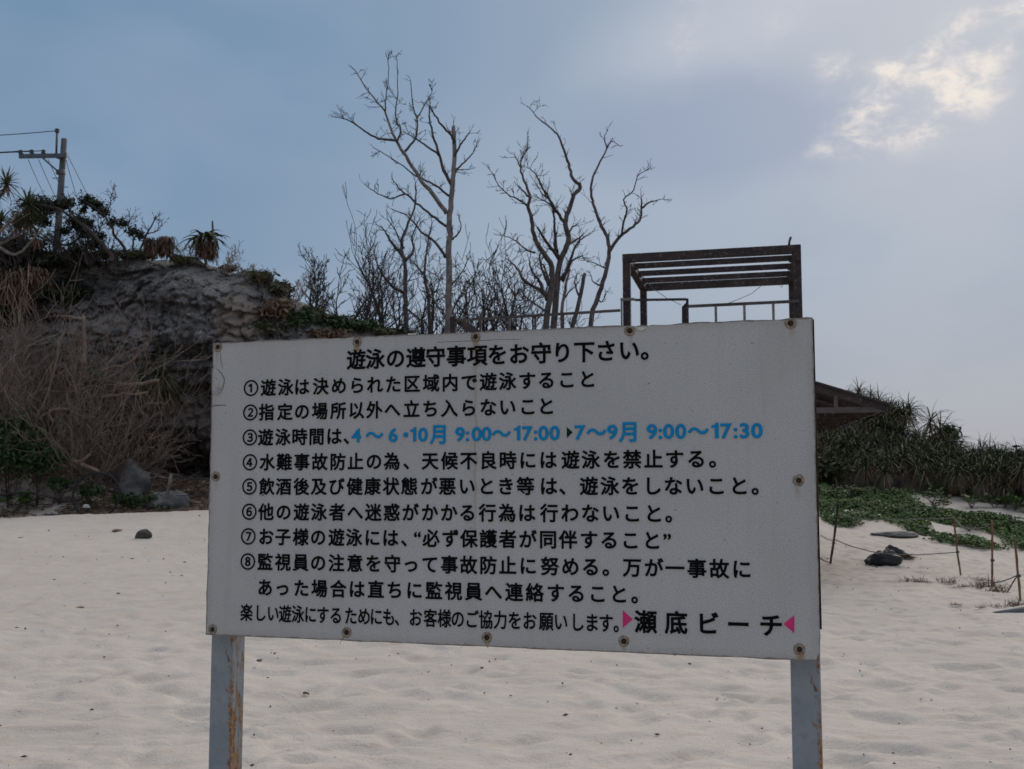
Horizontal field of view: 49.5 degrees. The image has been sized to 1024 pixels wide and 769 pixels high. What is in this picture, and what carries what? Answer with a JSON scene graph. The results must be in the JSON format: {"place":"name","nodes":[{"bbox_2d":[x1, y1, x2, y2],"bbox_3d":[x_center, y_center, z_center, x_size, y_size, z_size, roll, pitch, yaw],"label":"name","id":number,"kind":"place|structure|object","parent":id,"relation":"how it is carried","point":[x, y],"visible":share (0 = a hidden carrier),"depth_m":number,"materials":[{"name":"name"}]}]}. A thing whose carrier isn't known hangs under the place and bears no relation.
{"place":"outdoors","nodes":[
{"label":"outdoors","id":0,"kind":"place"},
{"bbox_2d":[0,463,1023,768],"bbox_3d":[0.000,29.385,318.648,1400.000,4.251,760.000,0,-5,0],"label":"sand ground","id":1,"kind":"structure","parent":0,"point":[144,685],"depth_m":8.95,"materials":[{"name":"sand"}]},
{"bbox_2d":[0,491,37,511],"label":"beach plant","id":2,"kind":"object","parent":1,"relation":"on","point":[23,499],"visible":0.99,"depth_m":24.68,"materials":[{"name":"green plant"}]},
{"bbox_2d":[0,404,67,508],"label":"green shrub","id":3,"kind":"object","parent":1,"relation":"on","point":[8,459],"visible":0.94,"depth_m":24.81,"materials":[{"name":"green plant"}]},
{"bbox_2d":[7,432,79,505],"bbox_3d":[-10.669,1.972,25.133,1.550,1.770,1.345,4,-7,-36],"label":"green shrub","id":4,"kind":"object","parent":1,"relation":"on","point":[39,460],"visible":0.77,"depth_m":24.93,"materials":[{"name":"green plant"}]},
{"bbox_2d":[44,476,78,504],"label":"green shrub","id":5,"kind":"object","parent":1,"relation":"on","point":[65,484],"visible":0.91,"depth_m":25.05,"materials":[{"name":"green plant"}]},
{"bbox_2d":[74,482,105,508],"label":"green shrub","id":6,"kind":"object","parent":1,"relation":"on","point":[88,492],"visible":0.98,"depth_m":24.86,"materials":[{"name":"green plant"}]},
{"bbox_2d":[0,261,182,492],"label":"dry brush","id":7,"kind":"object","parent":1,"relation":"on","point":[11,375],"visible":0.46,"depth_m":25.48,"materials":[{"name":"plant"}]},
{"bbox_2d":[72,472,120,513],"bbox_3d":[-9.007,2.366,24.091,1.029,0.938,0.233,1,-5,-6],"label":"black hoop","id":8,"kind":"object","parent":1,"relation":"on","point":[117,484],"visible":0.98,"depth_m":24.11,"materials":[{"name":"black"}]},
{"bbox_2d":[0,455,209,517],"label":"leaf litter","id":9,"kind":"object","parent":1,"relation":"on","point":[108,506],"visible":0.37,"depth_m":25.15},
{"bbox_2d":[0,253,212,488],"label":"dry brush","id":10,"kind":"object","parent":1,"relation":"on","point":[67,400],"visible":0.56,"depth_m":25.88,"materials":[{"name":"plant"}]},
{"bbox_2d":[2,344,212,497],"bbox_3d":[-9.267,0.692,26.329,5.329,4.307,5.469,0,-5,0],"label":"dry brush","id":11,"kind":"object","parent":1,"relation":"on","point":[144,415],"visible":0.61,"depth_m":25.62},
{"bbox_2d":[22,397,199,497],"bbox_3d":[-9.362,1.427,26.065,2.872,2.789,4.229,-1,-5,7],"label":"dry brush","id":12,"kind":"object","parent":1,"relation":"on","point":[77,467],"visible":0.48,"depth_m":25.78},
{"bbox_2d":[56,404,195,492],"bbox_3d":[-9.228,1.466,26.392,2.779,2.358,3.566,-3,-6,30],"label":"dry brush","id":13,"kind":"object","parent":1,"relation":"on","point":[153,462],"visible":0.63,"depth_m":26.27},
{"bbox_2d":[100,490,162,510],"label":"green shrub","id":14,"kind":"object","parent":1,"relation":"on","point":[127,500],"visible":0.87,"depth_m":24.80,"materials":[{"name":"green plant"}]},
{"bbox_2d":[113,459,151,498],"bbox_3d":[-8.922,2.248,26.086,0.791,0.990,0.774,5,-7,-43],"label":"boulder","id":15,"kind":"object","parent":1,"relation":"on","point":[132,485],"visible":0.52,"depth_m":25.84,"materials":[{"name":"grey stone"}]},
{"bbox_2d":[125,432,157,464],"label":"dead leaf clump","id":16,"kind":"object","parent":15,"relation":"on","point":[141,444],"visible":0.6,"depth_m":26.56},
{"bbox_2d":[144,490,190,510],"bbox_3d":[-7.789,2.671,25.166,1.084,0.543,0.828,2,-6,-20],"label":"boulder","id":17,"kind":"object","parent":1,"relation":"on","point":[172,499],"visible":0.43,"depth_m":24.89,"materials":[{"name":"grey stone"}]},
{"bbox_2d":[0,257,376,473],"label":"rock cliff","id":18,"kind":"structure","parent":1,"relation":"on","point":[218,302],"depth_m":28.87,"materials":[{"name":"stone"}]},
{"bbox_2d":[0,297,44,326],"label":"rim bush","id":19,"kind":"object","parent":18,"relation":"on","point":[6,308],"visible":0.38,"depth_m":28.76,"materials":[{"name":"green plant"}]},
{"bbox_2d":[0,166,49,255],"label":"screw pine","id":20,"kind":"object","parent":18,"relation":"on","point":[6,179],"visible":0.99,"depth_m":27.05,"materials":[{"name":"green plant"}]},
{"bbox_2d":[0,235,57,276],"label":"rim bush","id":21,"kind":"object","parent":18,"relation":"on","point":[12,261],"visible":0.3,"depth_m":29.32,"materials":[{"name":"green plant"}]},
{"bbox_2d":[0,207,75,265],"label":"dark brush","id":22,"kind":"object","parent":18,"relation":"on","point":[49,252],"visible":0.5,"depth_m":29.12,"materials":[{"name":"green plant"}]},
{"bbox_2d":[0,195,83,267],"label":"dark brush","id":23,"kind":"object","parent":18,"relation":"on","point":[3,259],"visible":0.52,"depth_m":28.95,"materials":[{"name":"green plant"}]},
{"bbox_2d":[18,128,67,252],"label":"utility pole","id":24,"kind":"object","parent":18,"relation":"on","point":[62,155],"visible":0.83,"depth_m":45.85,"materials":[{"name":"concrete"}]},
{"bbox_2d":[0,305,86,417],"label":"dry brush","id":25,"kind":"object","parent":18,"relation":"on","point":[38,337],"visible":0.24,"depth_m":27.00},
{"bbox_2d":[3,266,90,308],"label":"rim bush","id":26,"kind":"object","parent":18,"relation":"on","point":[45,292],"visible":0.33,"depth_m":29.07,"materials":[{"name":"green plant"}]},
{"bbox_2d":[16,249,85,272],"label":"rim bush","id":27,"kind":"object","parent":18,"relation":"on","point":[45,258],"visible":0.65,"depth_m":29.40,"materials":[{"name":"green plant"}]},
{"bbox_2d":[0,189,113,262],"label":"wind bent tree","id":28,"kind":"object","parent":18,"relation":"on","point":[52,207],"visible":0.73,"depth_m":29.19,"materials":[{"name":"green plant"}]},
{"bbox_2d":[0,213,114,437],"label":"dry brush","id":29,"kind":"object","parent":18,"relation":"on","point":[29,367],"visible":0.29,"depth_m":26.50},
{"bbox_2d":[0,268,42,316],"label":"dead leaf clump","id":30,"kind":"object","parent":29,"relation":"on","point":[7,290],"visible":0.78,"depth_m":27.11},
{"bbox_2d":[11,266,56,290],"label":"dead leaf clump","id":31,"kind":"object","parent":29,"relation":"on","point":[37,276],"visible":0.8,"depth_m":27.11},
{"bbox_2d":[49,270,93,305],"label":"rim bush","id":32,"kind":"object","parent":18,"relation":"on","point":[78,292],"visible":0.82,"depth_m":29.26,"materials":[{"name":"green plant"}]},
{"bbox_2d":[41,209,111,266],"bbox_3d":[-11.676,-3.982,29.284,1.641,1.734,1.742,-5,-7,43],"label":"dark brush","id":33,"kind":"object","parent":18,"relation":"on","point":[86,260],"visible":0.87,"depth_m":29.12,"materials":[{"name":"green plant"}]},
{"bbox_2d":[53,248,106,273],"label":"rim bush","id":34,"kind":"object","parent":18,"relation":"on","point":[84,266],"visible":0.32,"depth_m":29.77,"materials":[{"name":"green plant"}]},
{"bbox_2d":[3,306,169,410],"bbox_3d":[-11.423,-0.634,28.045,4.474,2.657,3.459,-2,-6,25],"label":"dry brush","id":35,"kind":"object","parent":18,"relation":"on","point":[49,351],"visible":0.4,"depth_m":27.43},
{"bbox_2d":[45,356,159,421],"bbox_3d":[-10.183,0.127,27.573,3.058,1.604,2.530,5,-7,-44],"label":"dry brush","id":36,"kind":"object","parent":18,"relation":"on","point":[115,398],"visible":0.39,"depth_m":27.09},
{"bbox_2d":[69,215,138,264],"bbox_3d":[-11.041,-3.838,29.689,1.885,1.194,1.724,-5,-7,44],"label":"dark brush","id":37,"kind":"object","parent":18,"relation":"on","point":[101,260],"visible":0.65,"depth_m":29.58,"materials":[{"name":"green plant"}]},
{"bbox_2d":[73,182,169,267],"bbox_3d":[-10.572,-4.367,30.191,2.586,2.476,1.212,0,-5,0],"label":"wind bent tree","id":38,"kind":"object","parent":18,"relation":"on","point":[88,200],"visible":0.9,"depth_m":30.07,"materials":[{"name":"green plant"}]},
{"bbox_2d":[105,247,166,260],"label":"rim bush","id":39,"kind":"object","parent":18,"relation":"on","point":[136,252],"visible":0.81,"depth_m":30.02,"materials":[{"name":"green plant"}]},
{"bbox_2d":[127,360,162,401],"bbox_3d":[-8.981,-0.080,26.930,1.084,1.252,1.032,0,-5,0],"label":"cliff rosette","id":40,"kind":"object","parent":18,"relation":"attached to","point":[142,380],"visible":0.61,"depth_m":26.87,"materials":[{"name":"green plant"}]},
{"bbox_2d":[141,237,164,260],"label":"dead leaf clump","id":41,"kind":"object","parent":18,"relation":"on","point":[150,247],"visible":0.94,"depth_m":29.29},
{"bbox_2d":[138,347,186,408],"bbox_3d":[-8.606,-0.138,27.060,1.250,1.733,1.350,0,-5,0],"label":"cliff rosette","id":42,"kind":"object","parent":18,"relation":"on","point":[160,370],"visible":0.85,"depth_m":26.97,"materials":[{"name":"green plant"}]},
{"bbox_2d":[146,371,187,422],"bbox_3d":[-8.534,0.305,27.209,1.088,1.388,1.183,0,-5,0],"label":"cliff rosette","id":43,"kind":"object","parent":18,"relation":"on","point":[169,402],"visible":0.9,"depth_m":27.14,"materials":[{"name":"green plant"}]},
{"bbox_2d":[157,236,177,258],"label":"dead leaf clump","id":44,"kind":"object","parent":18,"relation":"on","point":[167,245],"visible":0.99,"depth_m":29.33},
{"bbox_2d":[177,221,229,264],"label":"screw pine","id":45,"kind":"object","parent":18,"relation":"on","point":[205,235],"visible":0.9,"depth_m":29.69,"materials":[{"name":"green plant"}]},
{"bbox_2d":[192,238,219,262],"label":"dead leaf clump","id":46,"kind":"object","parent":45,"relation":"attached to","point":[202,252],"visible":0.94,"depth_m":29.59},
{"bbox_2d":[213,240,245,273],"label":"rim twigs","id":47,"kind":"object","parent":18,"relation":"on","point":[227,267],"visible":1,"depth_m":29.77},
{"bbox_2d":[240,268,280,283],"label":"rim bush","id":48,"kind":"object","parent":18,"relation":"on","point":[262,275],"visible":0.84,"depth_m":29.74,"materials":[{"name":"green plant"}]},
{"bbox_2d":[250,319,293,338],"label":"rim bush","id":49,"kind":"object","parent":18,"relation":"on","point":[268,327],"visible":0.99,"depth_m":28.76,"materials":[{"name":"green plant"}]},
{"bbox_2d":[247,295,299,321],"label":"rim bush","id":50,"kind":"object","parent":18,"relation":"on","point":[279,305],"visible":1,"depth_m":28.90,"materials":[{"name":"brown plant"}]},
{"bbox_2d":[264,279,294,300],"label":"rim bush","id":51,"kind":"object","parent":18,"relation":"on","point":[277,285],"visible":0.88,"depth_m":29.90,"materials":[{"name":"green plant"}]},
{"bbox_2d":[269,273,316,301],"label":"rim twigs","id":52,"kind":"object","parent":18,"relation":"on","point":[302,291],"visible":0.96,"depth_m":29.76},
{"bbox_2d":[269,307,324,328],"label":"rim bush","id":53,"kind":"object","parent":18,"relation":"on","point":[301,318],"visible":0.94,"depth_m":29.19,"materials":[{"name":"green plant"}]},
{"bbox_2d":[296,242,334,306],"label":"dead tree","id":54,"kind":"object","parent":18,"relation":"on","point":[313,278],"visible":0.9,"depth_m":35.13,"materials":[{"name":"grey plant"}]},
{"bbox_2d":[299,303,344,328],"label":"rim bush","id":55,"kind":"object","parent":18,"relation":"on","point":[320,314],"visible":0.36,"depth_m":29.96,"materials":[{"name":"green plant"}]},
{"bbox_2d":[306,327,354,338],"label":"rim bush","id":56,"kind":"object","parent":18,"relation":"on","point":[328,333],"visible":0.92,"depth_m":29.37,"materials":[{"name":"brown plant"}]},
{"bbox_2d":[315,312,363,332],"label":"rim bush","id":57,"kind":"object","parent":18,"relation":"on","point":[338,322],"visible":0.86,"depth_m":30.15,"materials":[{"name":"green plant"}]},
{"bbox_2d":[315,248,394,320],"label":"dead tree","id":58,"kind":"object","parent":18,"relation":"on","point":[358,310],"visible":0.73,"depth_m":35.35,"materials":[{"name":"grey plant"}]},
{"bbox_2d":[348,318,384,331],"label":"rim bush","id":59,"kind":"object","parent":18,"relation":"on","point":[369,323],"visible":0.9,"depth_m":30.56,"materials":[{"name":"green plant"}]},
{"bbox_2d":[335,182,421,328],"bbox_3d":[-4.947,-3.618,39.315,2.554,6.474,3.731,-3,-6,32],"label":"dead tree","id":60,"kind":"object","parent":18,"relation":"on","point":[370,286],"visible":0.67,"depth_m":39.42,"materials":[{"name":"grey plant"}]},
{"bbox_2d":[362,277,401,327],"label":"dead tree","id":61,"kind":"object","parent":18,"relation":"on","point":[376,307],"visible":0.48,"depth_m":38.24,"materials":[{"name":"grey plant"}]},
{"bbox_2d":[349,226,425,326],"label":"dead tree","id":62,"kind":"object","parent":18,"relation":"on","point":[382,307],"visible":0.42,"depth_m":39.79,"materials":[{"name":"wood"}]},
{"bbox_2d":[360,253,425,331],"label":"dead tree","id":63,"kind":"object","parent":18,"relation":"on","point":[399,308],"visible":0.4,"depth_m":38.93,"materials":[{"name":"wood"}]},
{"bbox_2d":[362,167,431,332],"bbox_3d":[-3.667,-3.835,35.517,2.324,6.612,2.318,0,-5,0],"label":"dead tree","id":64,"kind":"object","parent":18,"relation":"on","point":[404,291],"visible":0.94,"depth_m":35.55,"materials":[{"name":"grey plant"}]},
{"bbox_2d":[328,50,481,332],"bbox_3d":[-3.241,-5.500,34.242,4.630,10.179,2.188,0,-5,0],"label":"dead tree","id":65,"kind":"object","parent":18,"relation":"on","point":[447,253],"visible":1,"depth_m":34.16,"materials":[{"name":"grey plant"}]},
{"bbox_2d":[392,233,460,333],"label":"dead tree","id":66,"kind":"object","parent":18,"relation":"on","point":[431,289],"visible":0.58,"depth_m":38.44,"materials":[{"name":"wood"}]},
{"bbox_2d":[408,211,445,333],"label":"dead tree","id":67,"kind":"object","parent":18,"relation":"on","point":[428,295],"visible":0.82,"depth_m":36.58,"materials":[{"name":"grey plant"}]},
{"bbox_2d":[417,252,498,333],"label":"dead tree","id":68,"kind":"object","parent":18,"relation":"on","point":[453,314],"visible":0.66,"depth_m":35.76,"materials":[{"name":"grey plant"}]},
{"bbox_2d":[433,256,490,332],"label":"dead tree","id":69,"kind":"object","parent":18,"relation":"on","point":[465,312],"visible":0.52,"depth_m":35.46,"materials":[{"name":"grey plant"}]},
{"bbox_2d":[435,261,509,331],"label":"dead tree","id":70,"kind":"object","parent":18,"relation":"on","point":[488,305],"visible":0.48,"depth_m":36.17,"materials":[{"name":"wood"}]},
{"bbox_2d":[435,218,518,332],"bbox_3d":[-1.200,-2.618,38.499,2.947,5.996,3.069,0,-5,0],"label":"dead tree","id":71,"kind":"object","parent":18,"relation":"on","point":[483,321],"visible":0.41,"depth_m":37.99,"materials":[{"name":"wood"}]},
{"bbox_2d":[455,232,524,332],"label":"dead tree","id":72,"kind":"object","parent":18,"relation":"on","point":[496,323],"visible":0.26,"depth_m":39.51,"materials":[{"name":"wood"}]},
{"bbox_2d":[480,215,547,330],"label":"dead tree","id":73,"kind":"object","parent":18,"relation":"on","point":[500,288],"visible":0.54,"depth_m":37.49,"materials":[{"name":"grey plant"}]},
{"bbox_2d":[482,127,554,328],"bbox_3d":[0.037,-3.631,31.573,2.127,7.188,1.827,-3,-6,26],"label":"dead tree","id":74,"kind":"object","parent":18,"relation":"on","point":[548,294],"visible":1,"depth_m":31.53,"materials":[{"name":"grey plant"}]},
{"bbox_2d":[476,271,565,330],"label":"dead tree","id":75,"kind":"object","parent":18,"relation":"on","point":[520,310],"visible":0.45,"depth_m":35.04,"materials":[{"name":"wood"}]},
{"bbox_2d":[504,267,549,330],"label":"dead tree","id":76,"kind":"object","parent":18,"relation":"on","point":[514,309],"visible":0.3,"depth_m":35.51,"materials":[{"name":"wood"}]},
{"bbox_2d":[517,97,598,328],"bbox_3d":[1.374,-4.307,32.546,2.469,8.864,2.329,0,-5,0],"label":"dead tree","id":77,"kind":"object","parent":18,"relation":"on","point":[559,277],"visible":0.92,"depth_m":32.61,"materials":[{"name":"wood"}]},
{"bbox_2d":[560,258,582,327],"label":"dead tree","id":78,"kind":"object","parent":18,"relation":"on","point":[565,295],"visible":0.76,"depth_m":33.62,"materials":[{"name":"grey plant"}]},
{"bbox_2d":[570,268,586,327],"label":"dead tree","id":79,"kind":"object","parent":18,"relation":"on","point":[578,304],"visible":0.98,"depth_m":32.26,"materials":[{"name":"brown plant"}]},
{"bbox_2d":[576,123,671,325],"bbox_3d":[3.218,-3.630,31.314,2.874,7.779,1.958,0,-5,0],"label":"dead tree","id":80,"kind":"object","parent":18,"relation":"on","point":[604,277],"visible":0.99,"depth_m":31.12,"materials":[{"name":"grey plant"}]},
{"bbox_2d":[206,317,822,768],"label":"notice board","id":81,"kind":"object","parent":1,"relation":"on","point":[642,489],"visible":1,"depth_m":3.12,"materials":[{"name":"grey paint"}]},
{"bbox_2d":[450,298,799,332],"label":"viewing deck","id":82,"kind":"structure","parent":1,"relation":"on","point":[469,327],"depth_m":22.25,"materials":[{"name":"metal"}]},
{"bbox_2d":[622,237,802,325],"bbox_3d":[4.273,-1.563,23.497,3.545,2.253,3.622,-1,-5,14],"label":"pergola","id":83,"kind":"object","parent":82,"relation":"on","point":[792,278],"visible":0.94,"depth_m":23.05,"materials":[{"name":"wood"}]},
{"bbox_2d":[818,454,863,486],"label":"leafy bush","id":84,"kind":"object","parent":1,"relation":"on","point":[828,469],"visible":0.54,"depth_m":35.02,"materials":[{"name":"green plant"}]},
{"bbox_2d":[816,381,888,428],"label":"beach pavilion","id":85,"kind":"structure","parent":1,"relation":"on","point":[836,407],"depth_m":18.30,"materials":[{"name":"brown wood"}]},
{"bbox_2d":[862,548,903,565],"bbox_3d":[7.239,3.375,21.686,0.789,0.370,0.493,-1,-5,9],"label":"dark rock","id":86,"kind":"object","parent":1,"relation":"on","point":[878,559],"visible":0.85,"depth_m":21.53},
{"bbox_2d":[818,483,1023,549],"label":"beach creeper","id":87,"kind":"object","parent":1,"relation":"on","point":[867,503],"visible":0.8,"depth_m":28.15,"materials":[{"name":"green plant"}]},
{"bbox_2d":[0,0,1023,451],"label":"sky","id":88,"kind":"structure","parent":0,"point":[884,138],"materials":[{"name":"blue"}]},
{"bbox_2d":[817,420,1023,506],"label":"dune hill","id":89,"kind":"structure","parent":0,"point":[902,484],"depth_m":33.50,"materials":[{"name":"plant"}]},
{"bbox_2d":[817,425,866,451],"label":"pandanus shrub","id":90,"kind":"object","parent":89,"relation":"on","point":[829,437],"visible":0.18,"depth_m":41.43,"materials":[{"name":"green plant"}]},
{"bbox_2d":[824,439,909,488],"bbox_3d":[11.538,2.642,35.611,3.460,1.978,3.143,0,-1,-42],"label":"pandanus shrub","id":91,"kind":"object","parent":89,"relation":"on","point":[849,478],"visible":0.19,"depth_m":35.58,"materials":[{"name":"green plant"}]},
{"bbox_2d":[818,423,924,479],"bbox_3d":[12.123,2.532,38.058,4.032,2.430,3.820,3,-3,-26],"label":"pandanus shrub","id":92,"kind":"object","parent":89,"relation":"on","point":[854,442],"visible":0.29,"depth_m":37.60,"materials":[{"name":"green plant"}]},
{"bbox_2d":[833,385,916,430],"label":"pandanus shrub","id":93,"kind":"object","parent":89,"relation":"on","point":[878,398],"visible":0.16,"depth_m":41.90,"materials":[{"name":"green plant"}]},
{"bbox_2d":[831,414,922,455],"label":"pandanus shrub","id":94,"kind":"object","parent":89,"relation":"on","point":[889,437],"visible":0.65,"depth_m":38.49,"materials":[{"name":"green plant"}]},
{"bbox_2d":[842,441,948,489],"bbox_3d":[11.879,2.624,34.122,3.535,2.046,3.316,-2,-8,-9],"label":"pandanus shrub","id":95,"kind":"object","parent":89,"relation":"on","point":[873,473],"visible":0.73,"depth_m":33.42,"materials":[{"name":"green plant"}]},
{"bbox_2d":[873,393,927,427],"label":"pandanus shrub","id":96,"kind":"object","parent":89,"relation":"on","point":[912,415],"visible":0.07,"depth_m":42.36,"materials":[{"name":"green plant"}]},
{"bbox_2d":[857,424,952,473],"bbox_3d":[12.690,2.392,35.854,3.300,2.415,3.421,2,-6,-22],"label":"pandanus shrub","id":97,"kind":"object","parent":89,"relation":"on","point":[925,445],"visible":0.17,"depth_m":35.32,"materials":[{"name":"green plant"}]},
{"bbox_2d":[849,391,961,444],"bbox_3d":[14.154,1.666,39.930,4.385,2.679,4.113,4,-10,8],"label":"pandanus shrub","id":98,"kind":"object","parent":89,"relation":"on","point":[929,426],"visible":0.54,"depth_m":39.05,"materials":[{"name":"green plant"}]},
{"bbox_2d":[870,432,980,485],"bbox_3d":[12.659,2.435,33.423,3.557,2.253,2.851,2,-5,45],"label":"pandanus shrub","id":99,"kind":"object","parent":89,"relation":"on","point":[942,459],"visible":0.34,"depth_m":33.58,"materials":[{"name":"green plant"}]},
{"bbox_2d":[884,418,975,453],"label":"pandanus shrub","id":100,"kind":"object","parent":89,"relation":"on","point":[951,437],"visible":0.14,"depth_m":38.57,"materials":[{"name":"green plant"}]},
{"bbox_2d":[895,445,990,495],"bbox_3d":[12.871,2.629,32.899,3.147,1.873,3.355,-10,-12,37],"label":"pandanus shrub","id":101,"kind":"object","parent":89,"relation":"on","point":[921,475],"visible":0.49,"depth_m":32.58,"materials":[{"name":"green plant"}]},
{"bbox_2d":[923,443,984,483],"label":"pandanus shrub","id":102,"kind":"object","parent":89,"relation":"on","point":[935,469],"visible":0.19,"depth_m":33.28,"materials":[{"name":"green plant"}]},
{"bbox_2d":[930,445,1023,496],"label":"pandanus shrub","id":103,"kind":"object","parent":89,"relation":"on","point":[956,477],"visible":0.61,"depth_m":30.76,"materials":[{"name":"green plant"}]},
{"bbox_2d":[963,444,1023,489],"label":"pandanus shrub","id":104,"kind":"object","parent":89,"relation":"on","point":[1010,457],"visible":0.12,"depth_m":31.69,"materials":[{"name":"green plant"}]},
{"bbox_2d":[968,450,1023,496],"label":"pandanus shrub","id":105,"kind":"object","parent":89,"relation":"on","point":[998,472],"visible":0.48,"depth_m":30.12,"materials":[{"name":"green plant"}]},
{"bbox_2d":[984,446,1023,504],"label":"pandanus shrub","id":106,"kind":"object","parent":89,"relation":"on","point":[1018,474],"visible":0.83,"depth_m":29.46,"materials":[{"name":"green plant"}]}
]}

